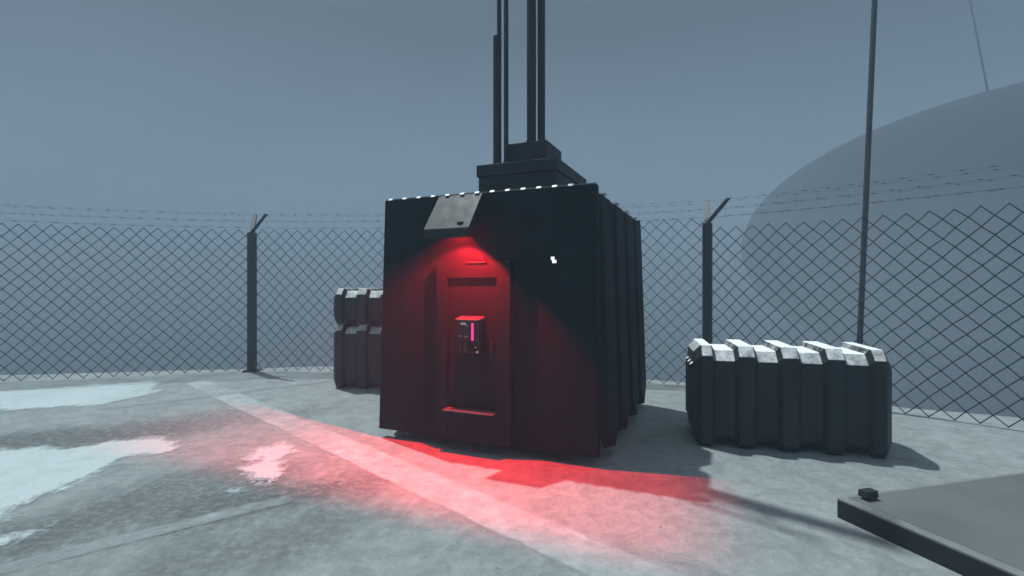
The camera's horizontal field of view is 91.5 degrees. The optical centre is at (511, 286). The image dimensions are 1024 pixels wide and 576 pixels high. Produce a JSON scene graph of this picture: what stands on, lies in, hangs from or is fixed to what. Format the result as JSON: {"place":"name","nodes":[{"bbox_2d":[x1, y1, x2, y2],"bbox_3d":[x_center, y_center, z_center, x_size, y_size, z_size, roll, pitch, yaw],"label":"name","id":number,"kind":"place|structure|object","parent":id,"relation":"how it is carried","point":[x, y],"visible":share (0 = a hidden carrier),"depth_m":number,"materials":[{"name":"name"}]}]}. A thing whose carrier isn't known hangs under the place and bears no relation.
{"place":"outdoors","nodes":[
{"label":"outdoors","id":0,"kind":"place"},
{"bbox_2d":[0,320,906,406],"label":"terrain","id":1,"kind":"structure","parent":0,"point":[793,333],"depth_m":144.08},
{"bbox_2d":[856,0,877,344],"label":"leaning mast","id":2,"kind":"object","parent":1,"relation":"on","point":[867,166],"depth_m":10.16,"materials":[{"name":"steel"}]},
{"bbox_2d":[741,0,1023,417],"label":"dome","id":3,"kind":"structure","parent":1,"relation":"on","point":[980,131],"depth_m":39.50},
{"bbox_2d":[0,366,1023,575],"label":"ground","id":4,"kind":"structure","parent":0,"point":[659,485],"depth_m":4.13,"materials":[{"name":"concrete"}]},
{"bbox_2d":[0,530,40,544],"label":"frost patch","id":5,"kind":"object","parent":4,"relation":"on","point":[5,540],"visible":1,"depth_m":3.38,"materials":[{"name":"white snow"}]},
{"bbox_2d":[0,380,162,410],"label":"frost patch","id":6,"kind":"object","parent":4,"relation":"on","point":[88,395],"visible":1,"depth_m":7.75,"materials":[{"name":"white snow"}]},
{"bbox_2d":[0,436,180,522],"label":"frost patch","id":7,"kind":"object","parent":4,"relation":"on","point":[27,474],"visible":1,"depth_m":4.75,"materials":[{"name":"white snow"}]},
{"bbox_2d":[63,499,281,555],"bbox_3d":[-2.522,1.692,3.400,2.032,0.001,0.188,0,0,-38],"label":"painted line","id":8,"kind":"object","parent":4,"relation":"on","point":[210,517],"visible":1,"depth_m":3.59,"materials":[{"name":"paint"}]},
{"bbox_2d":[123,380,333,406],"bbox_3d":[-4.433,1.692,8.011,3.452,0.001,0.325,0,0,-41],"label":"painted line","id":9,"kind":"object","parent":4,"relation":"on","point":[236,391],"visible":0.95,"depth_m":7.88,"materials":[{"name":"paint"}]},
{"bbox_2d":[225,487,243,491],"bbox_3d":[-2.373,1.694,4.171,0.630,0.001,0.630,0,0,0],"label":"frost patch","id":10,"kind":"object","parent":4,"relation":"on","point":[230,490],"visible":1,"depth_m":4.14,"materials":[{"name":"white snow"}]},
{"bbox_2d":[237,441,298,486],"bbox_3d":[-2.365,1.694,4.844,0.980,0.001,1.400,0,0,0],"label":"frost patch","id":11,"kind":"object","parent":4,"relation":"on","point":[267,467],"visible":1,"depth_m":4.80,"materials":[{"name":"white snow"}]},
{"bbox_2d":[334,322,381,388],"bbox_3d":[-2.035,1.165,8.632,1.908,1.070,0.900,0,0,6],"label":"ribbed crate","id":12,"kind":"object","parent":4,"relation":"on","point":[357,354],"visible":0.3,"depth_m":8.27,"materials":[{"name":"grey plastic"}]},
{"bbox_2d":[334,288,382,323],"bbox_3d":[-2.035,0.330,8.632,1.908,0.600,0.900,0,0,6],"label":"ribbed crate","id":13,"kind":"object","parent":12,"relation":"on","point":[360,305],"visible":0.35,"depth_m":8.27,"materials":[{"name":"grey plastic"}]},
{"bbox_2d":[187,380,680,575],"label":"painted line","id":14,"kind":"object","parent":4,"relation":"on","point":[583,553],"visible":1,"depth_m":3.92,"materials":[{"name":"paint"}]},
{"bbox_2d":[0,162,1023,427],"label":"chain link fence","id":15,"kind":"object","parent":4,"relation":"on","point":[252,260],"visible":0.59,"depth_m":8.70,"materials":[{"name":"metal"}]},
{"bbox_2d":[379,0,645,457],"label":"kiosk","id":16,"kind":"object","parent":4,"relation":"on","point":[513,310],"visible":1,"depth_m":5.06,"materials":[{"name":"paint"}]},
{"bbox_2d":[449,278,496,410],"bbox_3d":[-0.398,0.579,5.105,0.562,1.331,0.080,0,0,23],"label":"door","id":17,"kind":"structure","parent":16,"relation":"in","point":[472,376],"depth_m":5.08,"materials":[{"name":"paint"}]},
{"bbox_2d":[686,338,891,458],"bbox_3d":[2.944,1.165,5.502,1.908,1.070,0.900,0,0,14],"label":"ribbed crate","id":18,"kind":"object","parent":4,"relation":"on","point":[825,399],"visible":1,"depth_m":5.09,"materials":[{"name":"grey plastic"}]},
{"bbox_2d":[837,472,1023,575],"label":"platform slab","id":19,"kind":"structure","parent":4,"relation":"on","point":[972,527],"depth_m":3.34,"materials":[{"name":"metal"}]},
{"bbox_2d":[0,0,1023,322],"label":"sky","id":20,"kind":"structure","parent":0,"point":[337,109],"materials":[{"name":"grey"}]}
]}

